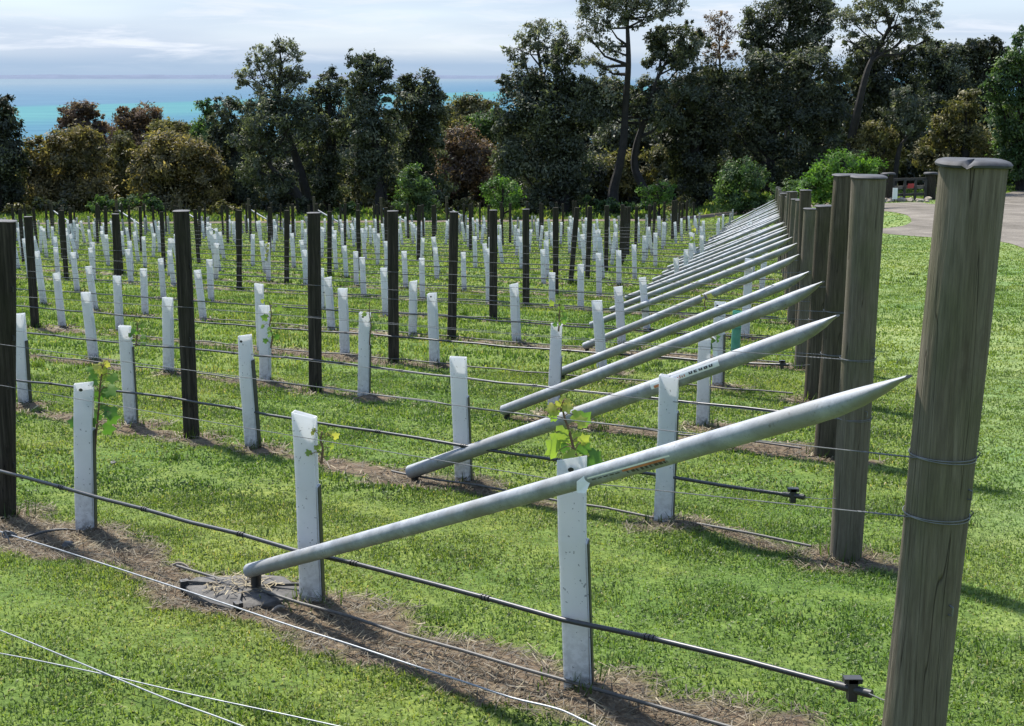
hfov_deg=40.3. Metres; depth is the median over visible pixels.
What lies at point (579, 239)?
vine guard
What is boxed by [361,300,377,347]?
young vine
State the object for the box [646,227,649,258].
vine guard
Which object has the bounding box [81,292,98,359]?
vine guard
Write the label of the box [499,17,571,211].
gum tree
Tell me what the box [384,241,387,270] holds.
vine guard
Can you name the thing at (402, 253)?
trellis wire
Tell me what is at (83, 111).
gum tree
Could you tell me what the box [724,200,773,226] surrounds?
brace pipe
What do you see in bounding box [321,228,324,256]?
vine guard
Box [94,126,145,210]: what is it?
shrub tree
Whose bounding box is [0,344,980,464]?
trellis wire
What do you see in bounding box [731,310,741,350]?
vine guard
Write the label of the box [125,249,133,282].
vine guard
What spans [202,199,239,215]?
weed bush
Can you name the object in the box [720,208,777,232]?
brace pipe
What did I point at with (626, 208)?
line post
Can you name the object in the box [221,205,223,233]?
line post
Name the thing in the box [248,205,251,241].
line post
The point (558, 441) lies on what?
young vine
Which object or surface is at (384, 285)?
vine guard
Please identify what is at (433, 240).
vine guard
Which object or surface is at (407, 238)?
drip line
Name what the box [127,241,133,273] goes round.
vine guard
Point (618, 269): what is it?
vine guard
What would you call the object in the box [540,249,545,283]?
vine guard
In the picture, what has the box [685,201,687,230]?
line post
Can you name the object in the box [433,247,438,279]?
vine guard
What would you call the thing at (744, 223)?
brace pipe
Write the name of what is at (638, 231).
vine guard
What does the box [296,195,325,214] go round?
weed bush
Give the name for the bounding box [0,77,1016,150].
water
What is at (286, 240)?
line post
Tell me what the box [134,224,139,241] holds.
vine guard
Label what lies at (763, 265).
vine guard
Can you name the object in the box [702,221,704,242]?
vine guard
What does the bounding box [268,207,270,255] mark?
line post
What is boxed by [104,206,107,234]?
line post
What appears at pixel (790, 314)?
end post
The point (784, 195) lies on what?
end post
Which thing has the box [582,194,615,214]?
weed bush
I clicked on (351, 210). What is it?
weed bush
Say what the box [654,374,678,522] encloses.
vine guard
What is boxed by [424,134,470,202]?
background tree
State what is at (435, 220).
line post
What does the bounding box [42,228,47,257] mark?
vine guard
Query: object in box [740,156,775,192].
undergrowth bush
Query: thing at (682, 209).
line post
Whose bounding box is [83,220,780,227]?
trellis wire
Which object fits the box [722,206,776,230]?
brace pipe
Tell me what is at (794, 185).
shrub
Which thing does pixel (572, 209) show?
line post
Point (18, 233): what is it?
vine guard
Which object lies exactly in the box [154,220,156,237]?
vine guard
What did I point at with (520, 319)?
poly pipe
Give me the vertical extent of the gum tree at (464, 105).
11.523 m
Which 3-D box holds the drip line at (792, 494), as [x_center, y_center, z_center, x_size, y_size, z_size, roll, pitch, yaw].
[-3.435,0.145,10.432,12.896,0.781,0.217,9,15,39]
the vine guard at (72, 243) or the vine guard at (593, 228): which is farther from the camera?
the vine guard at (593, 228)
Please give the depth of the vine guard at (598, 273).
23.12 m
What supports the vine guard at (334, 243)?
on the ground at (36, 602)
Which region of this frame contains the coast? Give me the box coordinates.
[0,74,514,78]
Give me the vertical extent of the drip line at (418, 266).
1.885 m
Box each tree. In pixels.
[0,93,35,213]
[15,115,119,212]
[50,99,110,180]
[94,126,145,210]
[106,100,163,168]
[121,125,235,212]
[141,115,193,180]
[187,97,224,171]
[203,93,263,209]
[221,82,331,213]
[230,122,265,202]
[231,35,311,211]
[269,122,338,205]
[294,64,358,210]
[326,47,413,213]
[332,123,370,173]
[369,108,424,198]
[385,67,459,211]
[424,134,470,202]
[425,121,497,204]
[439,90,509,193]
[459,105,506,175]
[475,125,552,201]
[484,34,598,213]
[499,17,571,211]
[548,77,599,164]
[565,19,713,212]
[571,0,689,214]
[587,85,651,203]
[649,53,750,207]
[649,76,689,169]
[693,10,740,184]
[708,67,783,188]
[712,40,859,194]
[733,0,841,176]
[779,71,841,139]
[823,0,943,171]
[825,59,897,172]
[838,30,932,159]
[841,118,909,174]
[874,84,931,185]
[896,125,931,157]
[908,39,987,150]
[910,85,1008,181]
[954,34,1017,157]
[978,24,1023,190]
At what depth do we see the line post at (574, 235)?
26.40 m
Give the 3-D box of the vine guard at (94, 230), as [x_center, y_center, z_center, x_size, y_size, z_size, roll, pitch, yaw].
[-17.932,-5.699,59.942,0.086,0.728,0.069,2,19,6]
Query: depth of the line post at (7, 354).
7.12 m
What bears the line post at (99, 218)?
on the ground at (36, 602)
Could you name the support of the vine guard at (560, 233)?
on the ground at (36, 602)
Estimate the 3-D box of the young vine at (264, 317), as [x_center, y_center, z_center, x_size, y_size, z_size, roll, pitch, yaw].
[-1.540,-0.254,8.960,0.153,0.326,0.088,0,12,0]
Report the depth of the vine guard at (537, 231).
52.38 m
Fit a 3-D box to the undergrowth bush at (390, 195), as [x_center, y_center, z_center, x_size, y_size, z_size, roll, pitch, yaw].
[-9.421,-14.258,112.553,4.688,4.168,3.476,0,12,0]
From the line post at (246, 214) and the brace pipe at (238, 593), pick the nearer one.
the brace pipe at (238, 593)
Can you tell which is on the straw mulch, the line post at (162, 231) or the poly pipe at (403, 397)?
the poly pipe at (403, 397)
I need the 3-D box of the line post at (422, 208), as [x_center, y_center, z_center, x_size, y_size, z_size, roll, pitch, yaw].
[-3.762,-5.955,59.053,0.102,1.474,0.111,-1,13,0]
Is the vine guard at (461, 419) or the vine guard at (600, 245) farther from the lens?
the vine guard at (600, 245)
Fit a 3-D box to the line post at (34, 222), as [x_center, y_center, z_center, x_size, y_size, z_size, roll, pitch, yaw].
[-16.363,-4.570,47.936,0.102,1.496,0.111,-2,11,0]
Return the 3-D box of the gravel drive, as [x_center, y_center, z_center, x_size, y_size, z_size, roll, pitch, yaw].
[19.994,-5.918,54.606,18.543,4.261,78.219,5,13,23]
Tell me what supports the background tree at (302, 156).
on the ground at (36, 602)
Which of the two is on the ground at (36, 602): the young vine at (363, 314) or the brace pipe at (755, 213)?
the brace pipe at (755, 213)
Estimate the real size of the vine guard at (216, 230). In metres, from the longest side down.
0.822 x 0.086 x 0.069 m
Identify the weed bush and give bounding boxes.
[2,202,31,215]
[32,196,72,216]
[85,193,140,215]
[142,193,163,214]
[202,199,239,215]
[241,196,286,214]
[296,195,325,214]
[335,201,361,215]
[377,197,413,214]
[438,197,474,212]
[522,201,561,214]
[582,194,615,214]
[611,198,648,213]
[666,196,697,210]
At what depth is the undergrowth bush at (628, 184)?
112.79 m
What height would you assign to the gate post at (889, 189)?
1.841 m
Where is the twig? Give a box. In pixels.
[16,528,78,540]
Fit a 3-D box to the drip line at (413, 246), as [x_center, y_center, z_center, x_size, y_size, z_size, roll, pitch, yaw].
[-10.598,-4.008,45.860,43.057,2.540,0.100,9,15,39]
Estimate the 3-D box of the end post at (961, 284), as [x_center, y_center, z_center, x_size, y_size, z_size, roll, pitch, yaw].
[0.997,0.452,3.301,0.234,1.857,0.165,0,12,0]
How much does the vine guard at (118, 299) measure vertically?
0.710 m
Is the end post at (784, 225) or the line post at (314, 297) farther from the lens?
the end post at (784, 225)
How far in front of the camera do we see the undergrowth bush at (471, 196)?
112.20 m
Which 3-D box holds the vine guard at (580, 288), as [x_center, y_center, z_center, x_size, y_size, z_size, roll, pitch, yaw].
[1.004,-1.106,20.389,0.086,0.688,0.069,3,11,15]
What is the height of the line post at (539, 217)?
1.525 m
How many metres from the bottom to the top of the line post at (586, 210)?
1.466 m
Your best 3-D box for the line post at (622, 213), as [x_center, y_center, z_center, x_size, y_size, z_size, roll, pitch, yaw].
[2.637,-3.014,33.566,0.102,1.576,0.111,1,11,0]
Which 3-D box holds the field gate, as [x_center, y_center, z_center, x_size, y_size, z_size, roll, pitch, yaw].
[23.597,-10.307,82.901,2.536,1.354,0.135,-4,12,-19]
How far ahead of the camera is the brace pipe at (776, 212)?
46.38 m
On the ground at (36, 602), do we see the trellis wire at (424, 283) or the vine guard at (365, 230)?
the vine guard at (365, 230)
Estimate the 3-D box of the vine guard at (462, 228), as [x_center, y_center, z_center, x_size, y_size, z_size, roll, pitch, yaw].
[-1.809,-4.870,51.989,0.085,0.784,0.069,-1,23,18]
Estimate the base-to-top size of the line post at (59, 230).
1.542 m
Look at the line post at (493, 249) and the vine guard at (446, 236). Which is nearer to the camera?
the line post at (493, 249)
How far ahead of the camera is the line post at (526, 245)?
20.84 m
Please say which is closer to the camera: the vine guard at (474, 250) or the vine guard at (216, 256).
the vine guard at (216, 256)
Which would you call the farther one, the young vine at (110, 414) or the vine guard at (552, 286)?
the vine guard at (552, 286)
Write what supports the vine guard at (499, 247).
on the ground at (36, 602)
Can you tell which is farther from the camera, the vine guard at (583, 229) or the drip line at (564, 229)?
the drip line at (564, 229)
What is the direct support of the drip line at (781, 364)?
attached to the end post at (819, 266)
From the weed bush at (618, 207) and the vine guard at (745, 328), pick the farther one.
the weed bush at (618, 207)
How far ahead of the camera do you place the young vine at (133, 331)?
10.03 m
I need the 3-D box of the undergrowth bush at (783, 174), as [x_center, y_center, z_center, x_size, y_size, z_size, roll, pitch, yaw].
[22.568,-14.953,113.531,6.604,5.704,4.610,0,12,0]
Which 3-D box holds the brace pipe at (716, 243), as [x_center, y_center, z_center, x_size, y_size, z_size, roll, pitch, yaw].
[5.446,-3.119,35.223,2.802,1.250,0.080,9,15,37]
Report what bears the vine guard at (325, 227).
on the ground at (36, 602)
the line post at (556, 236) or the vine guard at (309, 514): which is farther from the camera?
the line post at (556, 236)
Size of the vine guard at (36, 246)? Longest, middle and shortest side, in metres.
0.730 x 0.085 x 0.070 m
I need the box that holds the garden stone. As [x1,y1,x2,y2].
[905,198,913,201]
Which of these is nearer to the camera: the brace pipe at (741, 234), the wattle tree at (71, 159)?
the brace pipe at (741, 234)
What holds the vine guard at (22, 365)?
on the ground at (36, 602)
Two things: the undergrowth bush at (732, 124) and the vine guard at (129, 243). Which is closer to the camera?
the vine guard at (129, 243)
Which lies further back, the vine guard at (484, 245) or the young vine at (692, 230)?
the young vine at (692, 230)
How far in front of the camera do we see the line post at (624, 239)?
34.84 m
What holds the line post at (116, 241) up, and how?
on the ground at (36, 602)
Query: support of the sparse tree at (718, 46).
on the ground at (36, 602)
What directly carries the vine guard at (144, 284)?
on the ground at (36, 602)
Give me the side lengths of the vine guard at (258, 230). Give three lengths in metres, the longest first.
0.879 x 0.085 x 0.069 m
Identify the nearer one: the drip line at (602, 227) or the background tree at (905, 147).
the drip line at (602, 227)
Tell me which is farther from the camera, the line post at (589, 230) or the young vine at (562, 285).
the line post at (589, 230)
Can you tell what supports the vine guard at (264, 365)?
on the ground at (36, 602)
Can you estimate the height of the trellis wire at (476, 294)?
0.955 m
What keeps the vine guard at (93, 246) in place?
on the ground at (36, 602)
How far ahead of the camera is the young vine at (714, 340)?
9.84 m
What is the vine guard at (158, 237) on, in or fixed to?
on the ground at (36, 602)
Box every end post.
[50,201,54,230]
[247,198,249,218]
[313,197,315,211]
[380,197,382,222]
[774,188,777,223]
[777,193,781,261]
[779,193,786,260]
[781,197,785,272]
[782,191,788,276]
[784,191,797,294]
[784,194,797,279]
[785,199,795,308]
[787,199,798,323]
[794,208,815,368]
[795,189,811,327]
[804,205,831,400]
[813,173,853,457]
[829,174,887,562]
[882,157,1012,725]
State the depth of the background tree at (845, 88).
121.24 m
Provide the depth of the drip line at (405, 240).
43.69 m
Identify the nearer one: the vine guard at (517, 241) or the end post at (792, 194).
the end post at (792, 194)
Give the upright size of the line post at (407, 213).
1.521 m
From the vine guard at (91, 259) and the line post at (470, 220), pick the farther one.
the line post at (470, 220)
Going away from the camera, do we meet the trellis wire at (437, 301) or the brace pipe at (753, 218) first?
the trellis wire at (437, 301)
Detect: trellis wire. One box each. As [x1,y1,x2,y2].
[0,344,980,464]
[0,385,973,524]
[9,218,694,224]
[16,247,700,270]
[16,254,797,284]
[16,256,825,287]
[16,264,809,301]
[16,270,843,313]
[16,296,876,362]
[18,331,873,421]
[20,247,800,272]
[21,242,762,263]
[21,277,817,320]
[21,296,840,356]
[34,240,797,260]
[35,221,762,229]
[36,231,767,245]
[37,225,719,235]
[38,223,758,232]
[44,235,754,251]
[58,228,743,239]
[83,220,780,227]
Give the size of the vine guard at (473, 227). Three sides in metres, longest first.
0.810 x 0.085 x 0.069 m
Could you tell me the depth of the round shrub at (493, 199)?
87.36 m
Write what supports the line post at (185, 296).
on the ground at (36, 602)
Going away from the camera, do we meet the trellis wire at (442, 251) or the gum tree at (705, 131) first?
the trellis wire at (442, 251)
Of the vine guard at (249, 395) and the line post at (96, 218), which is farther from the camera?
the line post at (96, 218)
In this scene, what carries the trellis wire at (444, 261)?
attached to the end post at (790, 314)
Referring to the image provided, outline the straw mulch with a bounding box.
[0,263,899,725]
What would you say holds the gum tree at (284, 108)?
on the ground at (36, 602)
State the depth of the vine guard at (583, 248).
31.03 m
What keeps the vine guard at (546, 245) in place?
on the ground at (36, 602)
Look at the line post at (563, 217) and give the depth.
62.09 m
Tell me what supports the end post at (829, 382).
on the ground at (36, 602)
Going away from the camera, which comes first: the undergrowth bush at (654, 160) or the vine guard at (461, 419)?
the vine guard at (461, 419)
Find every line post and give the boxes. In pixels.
[0,219,16,518]
[10,204,16,240]
[18,209,24,261]
[24,216,39,327]
[32,208,38,247]
[44,205,47,238]
[49,203,52,226]
[58,208,62,257]
[59,210,68,279]
[69,208,72,245]
[73,205,75,220]
[95,204,98,243]
[98,205,100,231]
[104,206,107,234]
[112,213,121,282]
[114,211,123,273]
[120,204,122,230]
[128,206,131,240]
[139,206,142,250]
[143,204,146,232]
[151,206,155,232]
[159,212,165,267]
[164,203,166,230]
[172,210,199,438]
[193,209,200,262]
[198,206,200,243]
[204,203,205,230]
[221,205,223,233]
[226,205,228,243]
[236,210,241,289]
[245,204,247,233]
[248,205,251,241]
[254,204,256,230]
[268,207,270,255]
[270,203,272,239]
[280,204,281,230]
[284,210,288,283]
[287,203,290,237]
[291,204,294,241]
[307,212,321,391]
[327,211,331,276]
[339,204,341,233]
[343,204,346,244]
[356,210,360,267]
[373,204,374,218]
[376,205,379,232]
[384,207,387,240]
[387,210,398,363]
[406,204,409,237]
[416,205,420,259]
[421,205,424,235]
[432,205,434,254]
[435,205,436,233]
[446,202,448,230]
[447,211,458,339]
[463,204,464,229]
[469,204,471,249]
[479,203,480,229]
[487,205,489,247]
[489,210,497,319]
[500,202,503,244]
[509,203,511,241]
[522,209,529,305]
[539,203,541,236]
[541,204,543,237]
[553,207,558,293]
[562,203,563,233]
[568,207,579,283]
[572,201,573,217]
[585,203,587,217]
[585,206,592,278]
[604,206,608,271]
[619,205,624,264]
[623,209,625,261]
[625,207,627,257]
[626,207,630,253]
[634,207,637,250]
[648,205,650,247]
[652,203,656,241]
[663,202,665,221]
[671,201,673,237]
[673,200,676,237]
[676,200,677,228]
[677,202,680,231]
[680,203,683,235]
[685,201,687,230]
[693,202,694,219]
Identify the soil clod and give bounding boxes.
[62,541,73,548]
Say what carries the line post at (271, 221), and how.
on the ground at (36, 602)
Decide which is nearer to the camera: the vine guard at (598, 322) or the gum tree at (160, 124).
the vine guard at (598, 322)
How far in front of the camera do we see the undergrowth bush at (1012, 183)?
96.42 m
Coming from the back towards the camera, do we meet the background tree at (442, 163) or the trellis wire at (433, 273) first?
the background tree at (442, 163)
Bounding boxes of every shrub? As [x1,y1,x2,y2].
[387,161,442,216]
[479,174,526,217]
[635,180,676,215]
[709,155,770,215]
[765,175,804,207]
[796,146,888,205]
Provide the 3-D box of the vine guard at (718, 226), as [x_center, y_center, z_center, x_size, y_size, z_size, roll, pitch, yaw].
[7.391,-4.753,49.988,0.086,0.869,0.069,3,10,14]
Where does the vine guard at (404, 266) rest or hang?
on the ground at (36, 602)
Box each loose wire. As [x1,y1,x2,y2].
[0,530,595,725]
[0,630,242,725]
[0,653,338,725]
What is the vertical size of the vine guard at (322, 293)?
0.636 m
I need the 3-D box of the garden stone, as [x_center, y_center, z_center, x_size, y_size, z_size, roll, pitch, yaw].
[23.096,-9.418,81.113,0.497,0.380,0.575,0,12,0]
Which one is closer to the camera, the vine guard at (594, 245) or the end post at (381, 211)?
the vine guard at (594, 245)
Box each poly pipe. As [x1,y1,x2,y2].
[37,355,801,448]
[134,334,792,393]
[176,564,731,725]
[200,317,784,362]
[272,303,770,336]
[335,294,772,318]
[355,284,760,304]
[391,470,811,546]
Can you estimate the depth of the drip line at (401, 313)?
16.38 m
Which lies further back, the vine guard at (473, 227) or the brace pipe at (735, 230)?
the vine guard at (473, 227)
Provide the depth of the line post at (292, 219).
42.46 m
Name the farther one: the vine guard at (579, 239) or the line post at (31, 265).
the vine guard at (579, 239)
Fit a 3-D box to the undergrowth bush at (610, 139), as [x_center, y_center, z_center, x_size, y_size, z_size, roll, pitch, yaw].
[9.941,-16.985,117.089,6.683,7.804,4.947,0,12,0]
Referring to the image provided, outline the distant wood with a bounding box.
[14,108,1012,195]
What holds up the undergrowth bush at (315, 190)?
on the ground at (36, 602)
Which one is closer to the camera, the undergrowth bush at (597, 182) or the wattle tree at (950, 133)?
the wattle tree at (950, 133)
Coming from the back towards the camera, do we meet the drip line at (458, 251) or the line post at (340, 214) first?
the line post at (340, 214)
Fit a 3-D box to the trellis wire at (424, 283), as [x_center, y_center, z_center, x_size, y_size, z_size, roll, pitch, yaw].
[-5.400,-1.339,19.950,21.292,1.261,0.208,9,15,38]
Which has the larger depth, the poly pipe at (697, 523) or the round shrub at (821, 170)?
the round shrub at (821, 170)
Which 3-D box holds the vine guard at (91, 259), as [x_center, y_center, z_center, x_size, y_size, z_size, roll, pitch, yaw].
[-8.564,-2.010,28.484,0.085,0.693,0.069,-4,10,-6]
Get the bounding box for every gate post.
[881,172,895,198]
[923,172,937,199]
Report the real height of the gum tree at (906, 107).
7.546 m
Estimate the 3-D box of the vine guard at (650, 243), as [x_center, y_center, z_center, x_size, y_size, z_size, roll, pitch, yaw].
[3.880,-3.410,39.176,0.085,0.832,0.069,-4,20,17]
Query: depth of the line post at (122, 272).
30.89 m
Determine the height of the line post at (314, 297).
1.661 m
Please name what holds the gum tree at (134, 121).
on the ground at (36, 602)
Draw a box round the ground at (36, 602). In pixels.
[0,184,1023,725]
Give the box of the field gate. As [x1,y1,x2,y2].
[893,177,927,199]
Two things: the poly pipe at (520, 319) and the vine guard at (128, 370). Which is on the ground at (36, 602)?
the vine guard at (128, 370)
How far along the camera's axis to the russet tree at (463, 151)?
110.17 m
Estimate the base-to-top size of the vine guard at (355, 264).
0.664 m
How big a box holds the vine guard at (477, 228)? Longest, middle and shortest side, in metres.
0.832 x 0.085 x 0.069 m
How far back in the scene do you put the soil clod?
6.63 m
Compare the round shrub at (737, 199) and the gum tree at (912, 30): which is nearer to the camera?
the round shrub at (737, 199)
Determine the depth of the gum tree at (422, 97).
97.31 m
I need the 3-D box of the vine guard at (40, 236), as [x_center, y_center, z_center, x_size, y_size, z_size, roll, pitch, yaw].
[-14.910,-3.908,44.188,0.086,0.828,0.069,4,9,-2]
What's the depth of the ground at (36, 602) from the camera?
6.19 m
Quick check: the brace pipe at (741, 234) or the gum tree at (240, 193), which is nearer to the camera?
the brace pipe at (741, 234)
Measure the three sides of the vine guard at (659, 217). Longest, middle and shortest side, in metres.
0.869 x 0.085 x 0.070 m
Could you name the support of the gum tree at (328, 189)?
on the ground at (36, 602)
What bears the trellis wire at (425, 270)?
attached to the end post at (805, 199)
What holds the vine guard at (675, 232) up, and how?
on the ground at (36, 602)
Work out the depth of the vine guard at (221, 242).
38.33 m
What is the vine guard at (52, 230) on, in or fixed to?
on the ground at (36, 602)
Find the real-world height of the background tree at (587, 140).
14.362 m
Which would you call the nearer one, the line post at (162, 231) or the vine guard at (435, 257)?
the vine guard at (435, 257)
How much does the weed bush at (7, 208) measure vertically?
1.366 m
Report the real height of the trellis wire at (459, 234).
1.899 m
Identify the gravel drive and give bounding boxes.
[883,191,1023,247]
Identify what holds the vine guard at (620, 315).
on the ground at (36, 602)
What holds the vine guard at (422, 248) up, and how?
on the ground at (36, 602)
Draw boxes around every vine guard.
[16,227,20,255]
[16,248,20,268]
[16,313,31,403]
[22,238,27,276]
[34,236,41,262]
[35,251,46,303]
[39,226,42,251]
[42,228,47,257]
[46,220,49,238]
[51,227,53,243]
[53,237,58,253]
[53,247,59,272]
[53,272,65,327]
[66,221,69,239]
[66,232,70,263]
[69,223,75,245]
[69,233,78,258]
[70,252,79,291]
[72,220,75,237]
[73,381,97,531]
[76,224,78,248]
[79,221,85,242]
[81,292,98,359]
[85,266,97,309]
[87,229,91,245]
[88,247,95,280]
[90,242,95,270]
[92,222,95,237]
[100,231,105,259]
[104,235,109,265]
[113,276,123,330]
[118,325,138,423]
[121,231,124,255]
[125,228,129,240]
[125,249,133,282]
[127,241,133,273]
[133,231,139,260]
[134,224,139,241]
[140,268,148,314]
[141,238,146,266]
[150,223,155,246]
[152,234,155,256]
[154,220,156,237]
[157,226,160,251]
[158,258,166,297]
[162,297,173,371]
[167,238,171,275]
[167,250,175,285]
[172,239,175,258]
[194,270,206,319]
[201,221,204,238]
[206,227,210,248]
[206,259,213,300]
[209,231,213,262]
[212,234,220,270]
[213,243,218,279]
[214,228,220,253]
[218,232,225,258]
[231,221,234,241]
[238,334,260,447]
[251,234,254,265]
[254,283,264,350]
[256,221,261,239]
[258,305,271,379]
[259,241,265,272]
[265,243,270,280]
[272,226,276,250]
[290,233,295,266]
[291,410,324,601]
[299,240,304,255]
[301,220,303,239]
[302,250,307,285]
[304,229,306,249]
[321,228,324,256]
[321,268,324,308]
[324,218,325,238]
[324,276,335,330]
[332,234,337,269]
[338,288,349,354]
[340,228,343,253]
[342,246,348,277]
[346,219,349,238]
[351,228,354,246]
[353,251,358,284]
[358,312,371,396]
[359,257,366,296]
[360,228,366,257]
[364,228,367,243]
[368,225,371,244]
[372,228,375,254]
[376,234,379,264]
[380,268,387,315]
[381,224,384,245]
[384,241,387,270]
[399,224,403,245]
[401,251,407,288]
[404,217,406,235]
[408,280,416,336]
[410,222,413,242]
[412,224,420,247]
[419,258,424,298]
[420,238,424,257]
[427,293,439,364]
[431,237,439,271]
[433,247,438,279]
[445,222,448,243]
[449,356,472,480]
[461,223,465,240]
[461,252,466,290]
[466,225,468,246]
[472,218,474,235]
[473,236,476,266]
[476,219,478,239]
[480,225,484,244]
[482,243,486,275]
[486,248,488,303]
[497,235,503,262]
[499,225,501,241]
[509,283,520,341]
[514,225,516,244]
[515,229,519,254]
[518,237,522,267]
[529,230,531,251]
[535,222,538,239]
[539,225,543,248]
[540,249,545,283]
[544,240,548,276]
[545,231,548,239]
[547,219,549,237]
[547,323,561,407]
[549,272,554,307]
[550,222,552,245]
[557,456,593,688]
[559,222,562,243]
[567,227,570,252]
[569,219,571,240]
[577,228,580,249]
[577,264,583,309]
[580,234,585,269]
[582,224,585,245]
[591,300,606,368]
[592,223,594,243]
[592,230,597,260]
[596,253,601,296]
[597,230,600,252]
[597,238,604,278]
[609,229,611,252]
[610,232,616,263]
[614,224,617,250]
[614,286,625,344]
[616,250,621,285]
[632,245,636,278]
[638,222,639,241]
[639,277,650,329]
[642,236,645,262]
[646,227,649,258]
[649,230,652,254]
[653,233,656,266]
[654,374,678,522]
[658,216,660,236]
[661,222,664,248]
[673,257,678,273]
[674,222,676,242]
[680,218,682,239]
[684,249,687,265]
[689,232,695,252]
[689,243,693,260]
[696,337,716,425]
[699,235,703,252]
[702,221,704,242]
[712,301,725,385]
[717,218,719,234]
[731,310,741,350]
[741,258,752,338]
[759,252,767,288]
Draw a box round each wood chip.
[170,562,188,567]
[271,605,286,611]
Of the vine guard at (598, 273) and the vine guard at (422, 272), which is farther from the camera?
the vine guard at (598, 273)
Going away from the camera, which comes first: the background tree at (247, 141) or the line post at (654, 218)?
the line post at (654, 218)
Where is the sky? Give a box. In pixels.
[0,0,1023,76]
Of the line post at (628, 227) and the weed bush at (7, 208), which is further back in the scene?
the weed bush at (7, 208)
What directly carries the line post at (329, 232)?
on the ground at (36, 602)
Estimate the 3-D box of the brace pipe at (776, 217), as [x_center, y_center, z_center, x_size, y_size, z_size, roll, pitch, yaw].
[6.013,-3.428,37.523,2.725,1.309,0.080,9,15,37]
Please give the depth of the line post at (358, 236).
31.89 m
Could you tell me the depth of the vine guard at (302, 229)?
54.62 m
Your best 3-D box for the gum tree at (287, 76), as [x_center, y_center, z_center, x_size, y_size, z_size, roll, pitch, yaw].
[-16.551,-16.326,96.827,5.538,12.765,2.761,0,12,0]
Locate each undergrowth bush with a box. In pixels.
[239,176,277,208]
[261,155,297,207]
[288,168,342,208]
[335,170,374,208]
[374,166,406,207]
[425,175,464,207]
[468,179,504,207]
[495,176,549,207]
[577,153,611,206]
[591,147,647,202]
[595,118,665,202]
[639,141,683,186]
[639,175,686,203]
[706,147,746,193]
[708,88,752,146]
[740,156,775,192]
[766,151,818,192]
[815,137,845,184]
[838,118,875,172]
[891,153,931,189]
[897,157,937,186]
[1007,169,1014,185]
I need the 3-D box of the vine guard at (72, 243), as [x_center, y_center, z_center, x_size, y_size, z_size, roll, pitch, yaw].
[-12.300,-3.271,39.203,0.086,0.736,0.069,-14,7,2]
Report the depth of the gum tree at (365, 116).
93.25 m
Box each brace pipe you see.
[179,375,912,613]
[251,209,282,229]
[405,314,839,481]
[500,281,824,418]
[562,271,810,378]
[582,254,799,350]
[589,243,797,328]
[610,237,792,312]
[625,234,787,300]
[647,228,786,286]
[652,226,786,281]
[662,222,784,273]
[667,222,782,267]
[679,217,780,260]
[679,225,759,258]
[696,215,778,249]
[699,213,778,245]
[708,209,777,238]
[711,211,778,239]
[716,214,778,239]
[720,205,776,230]
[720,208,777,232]
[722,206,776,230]
[723,216,778,239]
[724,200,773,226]
[724,201,776,227]
[726,203,776,227]
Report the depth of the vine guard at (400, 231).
48.21 m
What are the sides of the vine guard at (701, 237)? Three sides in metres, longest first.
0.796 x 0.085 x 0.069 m
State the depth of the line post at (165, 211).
70.29 m
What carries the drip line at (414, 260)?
attached to the line post at (358, 236)
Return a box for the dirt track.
[36,202,829,223]
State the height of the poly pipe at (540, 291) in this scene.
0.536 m
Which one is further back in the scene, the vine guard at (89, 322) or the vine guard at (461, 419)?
the vine guard at (89, 322)
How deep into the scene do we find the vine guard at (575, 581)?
4.58 m
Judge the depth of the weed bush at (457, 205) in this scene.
94.04 m
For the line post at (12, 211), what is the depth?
56.25 m
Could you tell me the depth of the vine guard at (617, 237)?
42.60 m
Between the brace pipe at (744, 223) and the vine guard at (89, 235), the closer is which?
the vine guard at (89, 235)
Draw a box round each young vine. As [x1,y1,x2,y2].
[67,360,120,447]
[128,321,145,345]
[260,299,282,347]
[264,242,269,260]
[305,428,339,463]
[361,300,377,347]
[545,395,602,466]
[548,296,566,330]
[558,274,566,295]
[690,225,696,242]
[699,291,713,308]
[711,335,720,349]
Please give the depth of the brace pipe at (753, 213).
65.27 m
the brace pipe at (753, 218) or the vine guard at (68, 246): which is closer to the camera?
the vine guard at (68, 246)
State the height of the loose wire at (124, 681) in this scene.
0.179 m
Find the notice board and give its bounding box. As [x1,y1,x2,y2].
[892,188,897,201]
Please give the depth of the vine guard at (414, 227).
44.94 m
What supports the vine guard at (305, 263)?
on the ground at (36, 602)
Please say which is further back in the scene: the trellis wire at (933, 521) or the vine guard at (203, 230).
the vine guard at (203, 230)
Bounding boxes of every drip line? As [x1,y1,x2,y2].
[0,469,883,701]
[16,230,688,243]
[16,232,699,246]
[16,234,770,251]
[16,258,759,289]
[16,265,767,301]
[16,274,778,317]
[16,288,768,338]
[16,305,809,368]
[16,379,835,502]
[17,243,769,265]
[19,252,774,279]
[27,332,788,411]
[37,227,679,238]
[38,237,761,255]
[39,248,754,271]
[42,240,773,260]
[45,229,711,241]
[54,226,741,237]
[125,226,707,234]
[213,226,694,232]
[252,225,755,231]
[326,225,699,229]
[415,225,726,228]
[529,224,713,225]
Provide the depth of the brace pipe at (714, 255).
25.85 m
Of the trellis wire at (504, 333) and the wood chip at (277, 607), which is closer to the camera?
the wood chip at (277, 607)
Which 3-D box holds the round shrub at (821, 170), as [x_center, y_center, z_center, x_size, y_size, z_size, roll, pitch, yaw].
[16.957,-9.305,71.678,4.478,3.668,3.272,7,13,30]
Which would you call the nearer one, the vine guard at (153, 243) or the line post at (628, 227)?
the line post at (628, 227)

